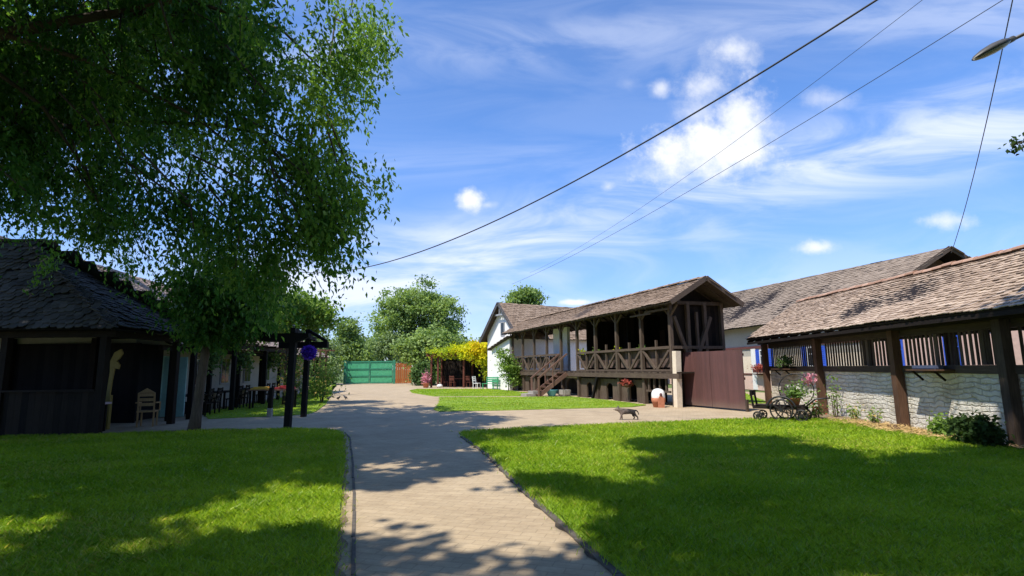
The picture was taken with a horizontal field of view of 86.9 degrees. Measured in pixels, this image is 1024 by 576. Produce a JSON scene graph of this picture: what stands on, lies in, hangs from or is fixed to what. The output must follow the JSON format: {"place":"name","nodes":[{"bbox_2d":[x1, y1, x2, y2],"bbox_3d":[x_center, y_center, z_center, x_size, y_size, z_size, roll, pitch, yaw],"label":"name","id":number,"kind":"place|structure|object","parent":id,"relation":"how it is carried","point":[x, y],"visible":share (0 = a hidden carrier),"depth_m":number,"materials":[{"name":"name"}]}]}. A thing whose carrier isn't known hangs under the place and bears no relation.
{"place":"outdoors","nodes":[
{"label":"outdoors","id":0,"kind":"place"},
{"bbox_2d":[0,427,359,575],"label":"lawn","id":1,"kind":"structure","parent":0,"point":[332,568],"depth_m":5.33,"materials":[{"name":"green plant"}]},
{"bbox_2d":[0,0,408,340],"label":"weeping tree","id":2,"kind":"object","parent":1,"relation":"on","point":[70,90],"visible":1,"depth_m":10.77,"materials":[{"name":"green plant"}]},
{"bbox_2d":[206,385,334,418],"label":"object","id":3,"kind":"structure","parent":0,"point":[244,414],"depth_m":21.14,"materials":[{"name":"green plant"}]},
{"bbox_2d":[202,387,223,414],"bbox_3d":[-11.221,4.233,20.287,0.535,0.983,0.460,0,-8,-7],"label":"dining chair","id":4,"kind":"object","parent":3,"relation":"on","point":[218,396],"visible":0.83,"depth_m":20.26,"materials":[{"name":"brown wood"}]},
{"bbox_2d":[225,385,243,408],"bbox_3d":[-11.666,4.598,22.724,0.535,0.983,0.460,0,-8,-7],"label":"dining chair","id":5,"kind":"object","parent":3,"relation":"on","point":[241,390],"visible":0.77,"depth_m":22.63,"materials":[{"name":"brown wood"}]},
{"bbox_2d":[235,385,249,407],"bbox_3d":[-11.761,4.716,23.510,0.534,0.983,0.460,0,-8,-7],"label":"dining chair","id":6,"kind":"object","parent":3,"relation":"on","point":[246,389],"visible":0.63,"depth_m":23.45,"materials":[{"name":"brown wood"}]},
{"bbox_2d":[255,383,270,403],"bbox_3d":[-12.091,5.126,26.260,0.535,0.983,0.460,0,-8,-7],"label":"dining chair","id":7,"kind":"object","parent":3,"relation":"on","point":[269,384],"visible":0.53,"depth_m":26.17,"materials":[{"name":"brown wood"}]},
{"bbox_2d":[202,384,336,417],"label":"lawn grass","id":8,"kind":"structure","parent":3,"relation":"on","point":[262,412],"depth_m":21.98,"materials":[{"name":"green plant"}]},
{"bbox_2d":[247,388,298,408],"bbox_3d":[-10.154,4.693,22.976,1.900,0.780,0.700,1,-9,-12],"label":"table","id":9,"kind":"object","parent":3,"relation":"on","point":[252,392],"visible":0.79,"depth_m":22.84,"materials":[{"name":"brown wood"}]},
{"bbox_2d":[250,387,268,389],"bbox_3d":[-10.608,4.246,22.941,0.800,0.100,0.560,1,-9,-12],"label":"folded cloth","id":10,"kind":"object","parent":9,"relation":"on","point":[255,388],"visible":0.82,"depth_m":22.69,"materials":[{"name":"yellow fabric"}]},
{"bbox_2d":[274,385,295,388],"bbox_3d":[-9.708,4.247,23.142,0.760,0.140,0.560,1,-9,-12],"label":"folded cloth","id":11,"kind":"object","parent":9,"relation":"on","point":[282,387],"visible":0.68,"depth_m":22.87,"materials":[{"name":"red fabric"}]},
{"bbox_2d":[271,348,319,403],"bbox_3d":[-10.082,3.746,25.329,2.121,3.453,2.027,-8,-11,40],"label":"flowering shrub","id":12,"kind":"object","parent":3,"relation":"on","point":[298,374],"visible":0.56,"depth_m":25.13,"materials":[{"name":"green plant"}]},
{"bbox_2d":[254,283,350,404],"bbox_3d":[-10.625,2.505,25.392,5.668,5.899,4.127,-1,-8,0],"label":"sunny tree","id":13,"kind":"object","parent":3,"relation":"on","point":[313,321],"visible":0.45,"depth_m":25.23,"materials":[{"name":"green plant"}]},
{"bbox_2d":[297,367,336,396],"bbox_3d":[-11.322,5.525,31.799,2.574,1.751,2.249,4,-9,-26],"label":"flowering shrub","id":14,"kind":"object","parent":3,"relation":"on","point":[314,394],"visible":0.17,"depth_m":31.39,"materials":[{"name":"green plant"}]},
{"bbox_2d":[300,349,334,395],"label":"garden arch","id":15,"kind":"structure","parent":3,"relation":"on","point":[320,352],"depth_m":33.71,"materials":[{"name":"wood"}]},
{"bbox_2d":[299,349,351,401],"bbox_3d":[-9.488,4.147,27.284,2.702,3.114,2.497,-1,-8,0],"label":"flowering shrub","id":16,"kind":"object","parent":3,"relation":"on","point":[324,379],"visible":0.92,"depth_m":27.13,"materials":[{"name":"green plant"}]},
{"bbox_2d":[410,388,527,396],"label":"lawn","id":17,"kind":"structure","parent":0,"point":[466,395],"depth_m":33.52,"materials":[{"name":"green plant"}]},
{"bbox_2d":[472,376,480,388],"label":"garden chair","id":18,"kind":"object","parent":17,"relation":"on","point":[473,377],"visible":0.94,"depth_m":42.31,"materials":[{"name":"white paint"}]},
{"bbox_2d":[482,377,498,388],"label":"garden bench","id":19,"kind":"object","parent":17,"relation":"on","point":[497,381],"visible":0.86,"depth_m":41.00,"materials":[{"name":"green paint"}]},
{"bbox_2d":[487,347,528,389],"bbox_3d":[-0.312,5.696,38.163,3.021,3.108,1.976,-1,-8,0],"label":"rose bush","id":20,"kind":"object","parent":17,"relation":"on","point":[510,366],"visible":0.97,"depth_m":37.99,"materials":[{"name":"green plant"}]},
{"bbox_2d":[0,0,1023,370],"label":"sky","id":21,"kind":"structure","parent":0,"point":[500,106],"materials":[{"name":"blue"}]},
{"bbox_2d":[11,382,1019,575],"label":"yard paving","id":22,"kind":"structure","parent":0,"point":[435,495],"depth_m":7.57,"materials":[{"name":"beige concrete"}]},
{"bbox_2d":[0,239,186,435],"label":"dark shed","id":23,"kind":"structure","parent":22,"relation":"on","point":[49,389],"depth_m":14.66,"materials":[{"name":"brown wood"}]},
{"bbox_2d":[103,402,111,430],"bbox_3d":[-11.365,3.505,14.656,0.620,0.780,0.512,1,-8,-8],"label":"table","id":24,"kind":"object","parent":22,"relation":"on","point":[105,415],"visible":0.15,"depth_m":14.83,"materials":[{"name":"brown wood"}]},
{"bbox_2d":[105,349,123,429],"bbox_3d":[-11.372,2.870,15.392,0.420,2.250,0.100,-1,-8,0],"label":"carved post","id":25,"kind":"object","parent":22,"relation":"on","point":[115,358],"visible":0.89,"depth_m":15.40,"materials":[{"name":"yellow paint"}]},
{"bbox_2d":[135,388,160,426],"bbox_3d":[-10.803,3.531,16.037,0.540,1.120,0.535,2,-9,-20],"label":"wicker chair","id":26,"kind":"object","parent":22,"relation":"on","point":[147,392],"visible":1,"depth_m":15.87,"materials":[{"name":"brown wicker"}]},
{"bbox_2d":[0,236,328,421],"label":"house","id":27,"kind":"structure","parent":22,"relation":"on","point":[155,367],"depth_m":19.10,"materials":[{"name":"black wood"}]},
{"bbox_2d":[160,357,187,416],"bbox_3d":[-11.905,3.476,19.037,0.770,2.070,0.040,0,-8,-7],"label":"open door leaf","id":28,"kind":"structure","parent":27,"relation":"in","point":[183,360],"depth_m":19.02,"materials":[{"name":"teal paint"}]},
{"bbox_2d":[195,356,199,384],"bbox_3d":[-12.677,3.341,21.734,0.065,1.200,0.900,0,-8,-7],"label":"window","id":29,"kind":"structure","parent":27,"relation":"in","point":[198,358],"depth_m":21.72,"materials":[{"name":"grey paint"}]},
{"bbox_2d":[219,357,229,384],"bbox_3d":[-13.008,3.751,24.484,0.065,1.200,0.900,0,-8,-7],"label":"window","id":30,"kind":"structure","parent":27,"relation":"in","point":[224,378],"depth_m":24.37,"materials":[{"name":"grey paint"}]},
{"bbox_2d":[243,360,251,382],"bbox_3d":[-13.340,4.161,27.234,0.065,1.200,0.900,0,-8,-7],"label":"window","id":31,"kind":"structure","parent":27,"relation":"in","point":[246,375],"depth_m":27.07,"materials":[{"name":"grey glass"}]},
{"bbox_2d":[266,362,269,380],"bbox_3d":[-13.694,4.601,30.181,0.065,1.200,0.900,0,-8,-7],"label":"window","id":32,"kind":"structure","parent":27,"relation":"in","point":[268,373],"depth_m":30.37,"materials":[{"name":"grey glass"}]},
{"bbox_2d":[203,388,214,415],"bbox_3d":[-11.127,4.116,19.501,0.535,0.983,0.460,0,-8,-7],"label":"dining chair","id":33,"kind":"object","parent":22,"relation":"on","point":[210,393],"visible":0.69,"depth_m":19.49,"materials":[{"name":"brown wood"}]},
{"bbox_2d":[211,390,228,408],"bbox_3d":[-12.345,4.767,23.025,0.850,0.750,1.500,0,-8,-7],"label":"table","id":34,"kind":"object","parent":22,"relation":"on","point":[224,395],"visible":0.34,"depth_m":22.43,"materials":[{"name":"brown wood"}]},
{"bbox_2d":[185,342,288,419],"bbox_3d":[-11.606,3.877,23.857,1.050,2.740,12.000,0,-8,-7],"label":"veranda pergola","id":35,"kind":"object","parent":22,"relation":"on","point":[192,374],"visible":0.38,"depth_m":21.82,"materials":[{"name":"black wood"}]},
{"bbox_2d":[198,351,228,375],"bbox_3d":[-11.025,2.481,19.821,1.162,1.563,1.121,-1,-8,0],"label":"hanging plant","id":36,"kind":"object","parent":35,"relation":"hanging from","point":[215,357],"visible":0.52,"depth_m":19.76,"materials":[{"name":"green plant"}]},
{"bbox_2d":[223,345,260,375],"bbox_3d":[-11.421,3.040,22.971,1.442,1.337,1.137,-1,-8,0],"label":"hanging plant","id":37,"kind":"object","parent":35,"relation":"hanging from","point":[244,359],"visible":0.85,"depth_m":22.93,"materials":[{"name":"green plant"}]},
{"bbox_2d":[259,351,283,371],"bbox_3d":[-11.880,3.628,26.677,1.077,1.094,1.289,-1,-8,0],"label":"hanging plant","id":38,"kind":"object","parent":35,"relation":"hanging from","point":[272,359],"visible":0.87,"depth_m":26.64,"materials":[{"name":"green plant"}]},
{"bbox_2d":[267,388,273,416],"bbox_3d":[-8.431,3.987,18.874,0.160,1.002,0.150,-1,-8,0],"label":"short post","id":39,"kind":"object","parent":22,"relation":"on","point":[270,403],"visible":1,"depth_m":18.82,"materials":[{"name":"brown wood"}]},
{"bbox_2d":[258,327,328,427],"bbox_3d":[-6.926,2.674,17.000,1.705,3.025,4.936,1,-9,-12],"label":"black pergola","id":40,"kind":"object","parent":22,"relation":"on","point":[294,338],"visible":0.89,"depth_m":15.05,"materials":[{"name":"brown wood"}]},
{"bbox_2d":[301,340,317,359],"bbox_3d":[-6.946,2.140,18.503,0.561,0.700,0.563,-1,-8,0],"label":"purple flower ball","id":41,"kind":"object","parent":40,"relation":"hanging from","point":[308,352],"visible":1,"depth_m":18.37,"materials":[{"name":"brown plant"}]},
{"bbox_2d":[303,331,348,381],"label":"willow bush","id":42,"kind":"object","parent":22,"relation":"on","point":[332,346],"visible":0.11,"depth_m":59.18,"materials":[{"name":"green plant"}]},
{"bbox_2d":[309,365,343,384],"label":"hedge shrub","id":43,"kind":"object","parent":22,"relation":"on","point":[335,374],"visible":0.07,"depth_m":56.79,"materials":[{"name":"green plant"}]},
{"bbox_2d":[334,433,348,575],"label":"soil edge","id":44,"kind":"object","parent":22,"relation":"on","point":[345,519],"visible":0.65,"depth_m":5.43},
{"bbox_2d":[344,432,356,575],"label":"kerb","id":45,"kind":"structure","parent":22,"relation":"on","point":[353,563],"depth_m":5.72,"materials":[{"name":"concrete"}]},
{"bbox_2d":[343,360,395,383],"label":"green gate","id":46,"kind":"structure","parent":22,"relation":"on","point":[377,371],"depth_m":59.80,"materials":[{"name":"metal"}]},
{"bbox_2d":[395,363,411,382],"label":"board fence","id":47,"kind":"object","parent":22,"relation":"on","point":[401,370],"visible":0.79,"depth_m":59.69,"materials":[{"name":"orange wood"}]},
{"bbox_2d":[405,359,439,385],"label":"shrub","id":48,"kind":"object","parent":22,"relation":"on","point":[417,371],"visible":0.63,"depth_m":52.11,"materials":[{"name":"green plant"}]},
{"bbox_2d":[420,370,431,387],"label":"flower tub","id":49,"kind":"object","parent":22,"relation":"on","point":[425,380],"visible":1,"depth_m":45.97,"materials":[{"name":"ceramic"}]},
{"bbox_2d":[385,322,472,381],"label":"broad bush","id":50,"kind":"object","parent":22,"relation":"on","point":[411,350],"visible":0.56,"depth_m":54.51,"materials":[{"name":"green plant"}]},
{"bbox_2d":[449,376,455,387],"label":"wooden chair","id":51,"kind":"object","parent":22,"relation":"on","point":[451,382],"visible":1,"depth_m":46.09,"materials":[{"name":"red wood"}]},
{"bbox_2d":[425,338,487,387],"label":"vine arbour","id":52,"kind":"object","parent":22,"relation":"on","point":[476,364],"visible":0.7,"depth_m":46.56,"materials":[{"name":"yellow plant"}]},
{"bbox_2d":[451,378,478,386],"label":"table","id":53,"kind":"object","parent":22,"relation":"on","point":[462,378],"visible":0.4,"depth_m":46.84,"materials":[{"name":"red wood"}]},
{"bbox_2d":[465,376,471,386],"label":"wooden chair","id":54,"kind":"object","parent":22,"relation":"on","point":[466,382],"visible":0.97,"depth_m":45.81,"materials":[{"name":"red wood"}]},
{"bbox_2d":[521,391,537,396],"bbox_3d":[1.050,5.967,30.505,0.850,0.300,0.950,2,-9,-19],"label":"stone step","id":55,"kind":"object","parent":22,"relation":"on","point":[531,393],"visible":0.89,"depth_m":30.26,"materials":[{"name":"grey stone"}]},
{"bbox_2d":[479,302,586,389],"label":"white house","id":56,"kind":"structure","parent":22,"relation":"on","point":[504,317],"depth_m":42.44,"materials":[{"name":"paint"}]},
{"bbox_2d":[500,322,504,335],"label":"window","id":57,"kind":"structure","parent":56,"relation":"in","point":[502,324],"depth_m":42.50,"materials":[{"name":"grey glass"}]},
{"bbox_2d":[461,437,613,575],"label":"soil edge","id":58,"kind":"object","parent":22,"relation":"on","point":[588,554],"visible":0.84,"depth_m":5.51,"materials":[{"name":"brown soil"}]},
{"bbox_2d":[461,436,624,575],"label":"kerb","id":59,"kind":"structure","parent":22,"relation":"on","point":[610,567],"depth_m":5.43,"materials":[{"name":"concrete"}]},
{"bbox_2d":[530,353,567,396],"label":"wooden stairs","id":60,"kind":"structure","parent":22,"relation":"on","point":[552,384],"depth_m":30.43,"materials":[{"name":"brown wood"}]},
{"bbox_2d":[547,389,557,395],"bbox_3d":[2.237,5.880,30.341,0.691,0.342,0.670,-1,-8,0],"label":"plastic tub","id":61,"kind":"object","parent":22,"relation":"on","point":[551,392],"visible":0.91,"depth_m":30.13,"materials":[{"name":"teal plastic"}]},
{"bbox_2d":[558,389,570,395],"bbox_3d":[2.921,5.854,30.210,0.480,0.340,0.780,2,-9,-19],"label":"stone trough","id":62,"kind":"object","parent":22,"relation":"on","point":[564,392],"visible":0.97,"depth_m":29.89,"materials":[{"name":"grey stone"}]},
{"bbox_2d":[501,275,744,407],"bbox_3d":[4.395,3.558,31.297,3.710,5.285,21.091,2,-9,-19],"label":"timber gallery","id":63,"kind":"object","parent":22,"relation":"on","point":[667,325],"visible":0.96,"depth_m":25.92,"materials":[{"name":"brown wood"}]},
{"bbox_2d":[619,377,634,387],"bbox_3d":[5.225,4.309,24.645,0.800,0.497,0.576,-1,-8,0],"label":"hanging basket","id":64,"kind":"object","parent":63,"relation":"hanging from","point":[626,383],"visible":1,"depth_m":24.54,"materials":[{"name":"red plant"}]},
{"bbox_2d":[660,330,666,368],"bbox_3d":[7.313,3.084,26.643,0.049,1.970,0.900,2,-9,-19],"label":"door","id":65,"kind":"structure","parent":63,"relation":"in","point":[662,332],"depth_m":26.45,"materials":[{"name":"brown wood"}]},
{"bbox_2d":[683,350,748,411],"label":"yard gate","id":66,"kind":"structure","parent":63,"relation":"attached to","point":[716,379],"depth_m":20.36,"materials":[{"name":"red paint"}]},
{"bbox_2d":[613,406,638,419],"bbox_3d":[3.494,3.815,16.550,0.800,0.425,0.185,0,-8,-4],"label":"dog","id":67,"kind":"object","parent":22,"relation":"on","point":[621,411],"visible":1,"depth_m":16.49},
{"bbox_2d":[651,388,665,407],"bbox_3d":[5.830,4.366,21.487,0.542,0.735,0.623,0,-8,-5],"label":"garden ornament","id":68,"kind":"object","parent":22,"relation":"on","point":[658,400],"visible":1,"depth_m":21.31,"materials":[{"name":"white ceramic"}]},
{"bbox_2d":[804,399,830,417],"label":"weeds","id":69,"kind":"object","parent":22,"relation":"on","point":[814,412],"visible":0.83,"depth_m":15.93,"materials":[{"name":"green plant"}]},
{"bbox_2d":[745,244,1023,446],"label":"open shed","id":70,"kind":"structure","parent":22,"relation":"on","point":[982,296],"depth_m":13.68,"materials":[{"name":"brown wood"}]},
{"bbox_2d":[771,368,796,375],"bbox_3d":[10.258,3.174,20.378,0.440,0.270,1.300,-1,-8,4],"label":"wall shelf","id":71,"kind":"object","parent":70,"relation":"attached to","point":[784,370],"depth_m":19.98,"materials":[{"name":"brown wood"}]},
{"bbox_2d":[775,355,794,370],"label":"pot plant","id":72,"kind":"object","parent":71,"relation":"on","point":[786,360],"visible":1,"depth_m":20.02,"materials":[{"name":"green plant"}]},
{"bbox_2d":[906,369,954,380],"bbox_3d":[9.747,2.026,12.578,0.440,0.270,1.050,-1,-8,4],"label":"wall shelf","id":73,"kind":"object","parent":70,"relation":"attached to","point":[933,370],"depth_m":12.24,"materials":[{"name":"brown wood"}]},
{"bbox_2d":[912,365,942,368],"bbox_3d":[9.686,1.848,12.608,0.200,0.090,0.780,-1,-8,4],"label":"window box","id":74,"kind":"object","parent":73,"relation":"on","point":[927,366],"visible":0.96,"depth_m":12.46,"materials":[{"name":"blue wood"}]},
{"bbox_2d":[749,403,1023,448],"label":"soil strip","id":75,"kind":"object","parent":22,"relation":"on","point":[831,416],"visible":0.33,"depth_m":16.48,"materials":[{"name":"brown soil"}]},
{"bbox_2d":[826,367,844,416],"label":"weeds","id":76,"kind":"object","parent":75,"relation":"on","point":[834,402],"visible":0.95,"depth_m":16.45,"materials":[{"name":"green plant"}]},
{"bbox_2d":[844,401,864,420],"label":"weeds","id":77,"kind":"object","parent":75,"relation":"on","point":[852,411],"visible":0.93,"depth_m":15.21,"materials":[{"name":"green plant"}]},
{"bbox_2d":[822,415,1023,445],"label":"loose straw","id":78,"kind":"object","parent":75,"relation":"on","point":[905,429],"visible":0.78,"depth_m":13.04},
{"bbox_2d":[921,411,955,436],"bbox_3d":[9.435,3.068,11.763,0.853,0.772,0.717,-1,-8,0],"label":"bush","id":79,"kind":"object","parent":75,"relation":"on","point":[934,425],"visible":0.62,"depth_m":11.77,"materials":[{"name":"green plant"}]},
{"bbox_2d":[937,410,1022,448],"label":"dark shrub","id":80,"kind":"object","parent":75,"relation":"on","point":[978,430],"visible":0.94,"depth_m":10.30,"materials":[{"name":"green plant"}]},
{"bbox_2d":[972,32,1023,60],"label":"street lamp","id":81,"kind":"object","parent":22,"relation":"on","point":[991,48],"visible":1,"depth_m":9.10,"materials":[{"name":"grey metal"}]},
{"bbox_2d":[998,132,1023,155],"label":"side tree","id":82,"kind":"object","parent":22,"relation":"on","point":[1013,143],"visible":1,"depth_m":10.00,"materials":[{"name":"green plant"}]},
{"bbox_3d":[-8.740,3.834,14.479,4.851,0.001,0.737,1,-9,-12],"label":"dirt edge","id":83,"kind":"object","parent":22,"relation":"on","visible":0},
{"bbox_2d":[121,239,309,430],"bbox_3d":[-8.063,1.239,15.029,4.352,5.371,3.554,-5,-9,27],"label":"young weeping tree","id":84,"kind":"object","parent":83,"relation":"on","point":[207,332],"visible":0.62,"depth_m":14.41,"materials":[{"name":"green plant"}]},
{"bbox_2d":[433,396,645,411],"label":"lawn","id":85,"kind":"structure","parent":0,"point":[552,398],"depth_m":23.52,"materials":[{"name":"green plant"}]},
{"bbox_2d":[330,370,764,392],"bbox_3d":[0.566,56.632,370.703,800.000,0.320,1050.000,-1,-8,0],"label":"ground","id":86,"kind":"structure","parent":0,"point":[669,385],"depth_m":78.07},
{"bbox_2d":[327,311,377,376],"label":"slim tree","id":87,"kind":"object","parent":86,"relation":"on","point":[350,330],"visible":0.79,"depth_m":67.05,"materials":[{"name":"green plant"}]},
{"bbox_2d":[337,329,384,374],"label":"distant tree","id":88,"kind":"object","parent":86,"relation":"on","point":[366,338],"visible":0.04,"depth_m":86.98,"materials":[{"name":"green plant"}]},
{"bbox_2d":[363,329,408,370],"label":"young tree","id":89,"kind":"object","parent":86,"relation":"on","point":[382,347],"visible":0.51,"depth_m":70.98,"materials":[{"name":"green plant"}]},
{"bbox_2d":[361,274,470,380],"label":"tree","id":90,"kind":"object","parent":86,"relation":"on","point":[414,311],"visible":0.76,"depth_m":74.55,"materials":[{"name":"green plant"}]},
{"bbox_2d":[500,282,549,305],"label":"roof tree","id":91,"kind":"object","parent":86,"relation":"on","point":[528,295],"visible":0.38,"depth_m":77.52,"materials":[{"name":"green plant"}]},
{"bbox_2d":[874,330,1023,365],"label":"annex","id":92,"kind":"object","parent":86,"relation":"on","point":[1016,347],"visible":0.01,"depth_m":20.82,"materials":[{"name":"pink paint"}]},
{"bbox_2d":[900,340,905,365],"bbox_3d":[17.057,2.929,24.002,0.150,1.310,0.920,0,-8,-1],"label":"window","id":93,"kind":"structure","parent":92,"relation":"in","point":[901,341],"depth_m":23.64,"materials":[{"name":"blue paint"}]},
{"bbox_2d":[942,335,960,364],"bbox_3d":[17.110,2.490,21.035,0.150,1.310,0.920,0,-8,-1],"label":"window","id":94,"kind":"structure","parent":92,"relation":"in","point":[956,335],"depth_m":20.82,"materials":[{"name":"blue paint"}]},
{"bbox_2d":[295,0,877,272],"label":"overhead cable","id":95,"kind":"object","parent":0,"point":[822,34],"visible":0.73,"depth_m":13.02,"materials":[{"name":"rubber"}]},
{"bbox_2d":[530,0,921,272],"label":"overhead wire","id":96,"kind":"object","parent":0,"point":[764,119],"visible":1,"depth_m":17.64,"materials":[{"name":"metal"}]},
{"bbox_2d":[457,416,1023,575],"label":"lawn","id":97,"kind":"structure","parent":0,"point":[749,538],"depth_m":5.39,"materials":[{"name":"green plant"}]},
{"bbox_2d":[749,384,829,420],"bbox_3d":[7.974,3.270,15.529,2.027,1.057,0.820,-7,-10,36],"label":"flower wagon","id":98,"kind":"object","parent":97,"relation":"on","point":[793,402],"visible":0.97,"depth_m":15.43,"materials":[{"name":"brown wood"}]},
{"bbox_2d":[778,372,819,417],"bbox_3d":[8.367,3.141,15.722,1.110,1.361,0.380,-7,-10,36],"label":"hoop trellis","id":99,"kind":"object","parent":97,"relation":"on","point":[807,381],"visible":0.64,"depth_m":15.64,"materials":[{"name":"green plant"}]},
{"bbox_2d":[865,405,883,422],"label":"weeds","id":100,"kind":"object","parent":97,"relation":"on","point":[874,417],"visible":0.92,"depth_m":14.08,"materials":[{"name":"green plant"}]},
{"bbox_2d":[745,393,765,403],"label":"lawn grass","id":101,"kind":"structure","parent":0,"point":[761,400],"depth_m":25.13,"materials":[{"name":"green plant"}]},
{"bbox_2d":[513,0,1002,283],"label":"overhead wire","id":102,"kind":"object","parent":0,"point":[802,123],"visible":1,"depth_m":14.78,"materials":[{"name":"metal"}]},
{"bbox_2d":[668,246,971,390],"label":"long house","id":103,"kind":"structure","parent":0,"point":[763,305],"depth_m":34.73,"materials":[{"name":"beige paint"}]},
{"bbox_2d":[747,363,762,372],"bbox_3d":[15.671,5.070,34.332,0.701,0.625,2.546,-1,-8,1],"label":"flower box","id":104,"kind":"object","parent":103,"relation":"attached to","point":[758,368],"visible":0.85,"depth_m":34.25,"materials":[{"name":"red paint"}]},
{"bbox_2d":[755,349,772,365],"bbox_3d":[15.960,4.487,34.323,0.150,1.170,1.940,0,-8,-7],"label":"window","id":105,"kind":"structure","parent":103,"relation":"in","point":[758,355],"depth_m":34.72,"materials":[{"name":"blue paint"}]},
{"bbox_2d":[801,346,826,365],"bbox_3d":[16.516,3.799,29.707,0.150,1.170,1.940,0,-8,-7],"label":"window","id":106,"kind":"structure","parent":103,"relation":"in","point":[823,347],"depth_m":28.89,"materials":[{"name":"blue paint"}]},
{"bbox_2d":[951,0,1012,252],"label":"overhead wire","id":107,"kind":"object","parent":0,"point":[987,116],"visible":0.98,"depth_m":13.83,"materials":[{"name":"metal"}]}
]}

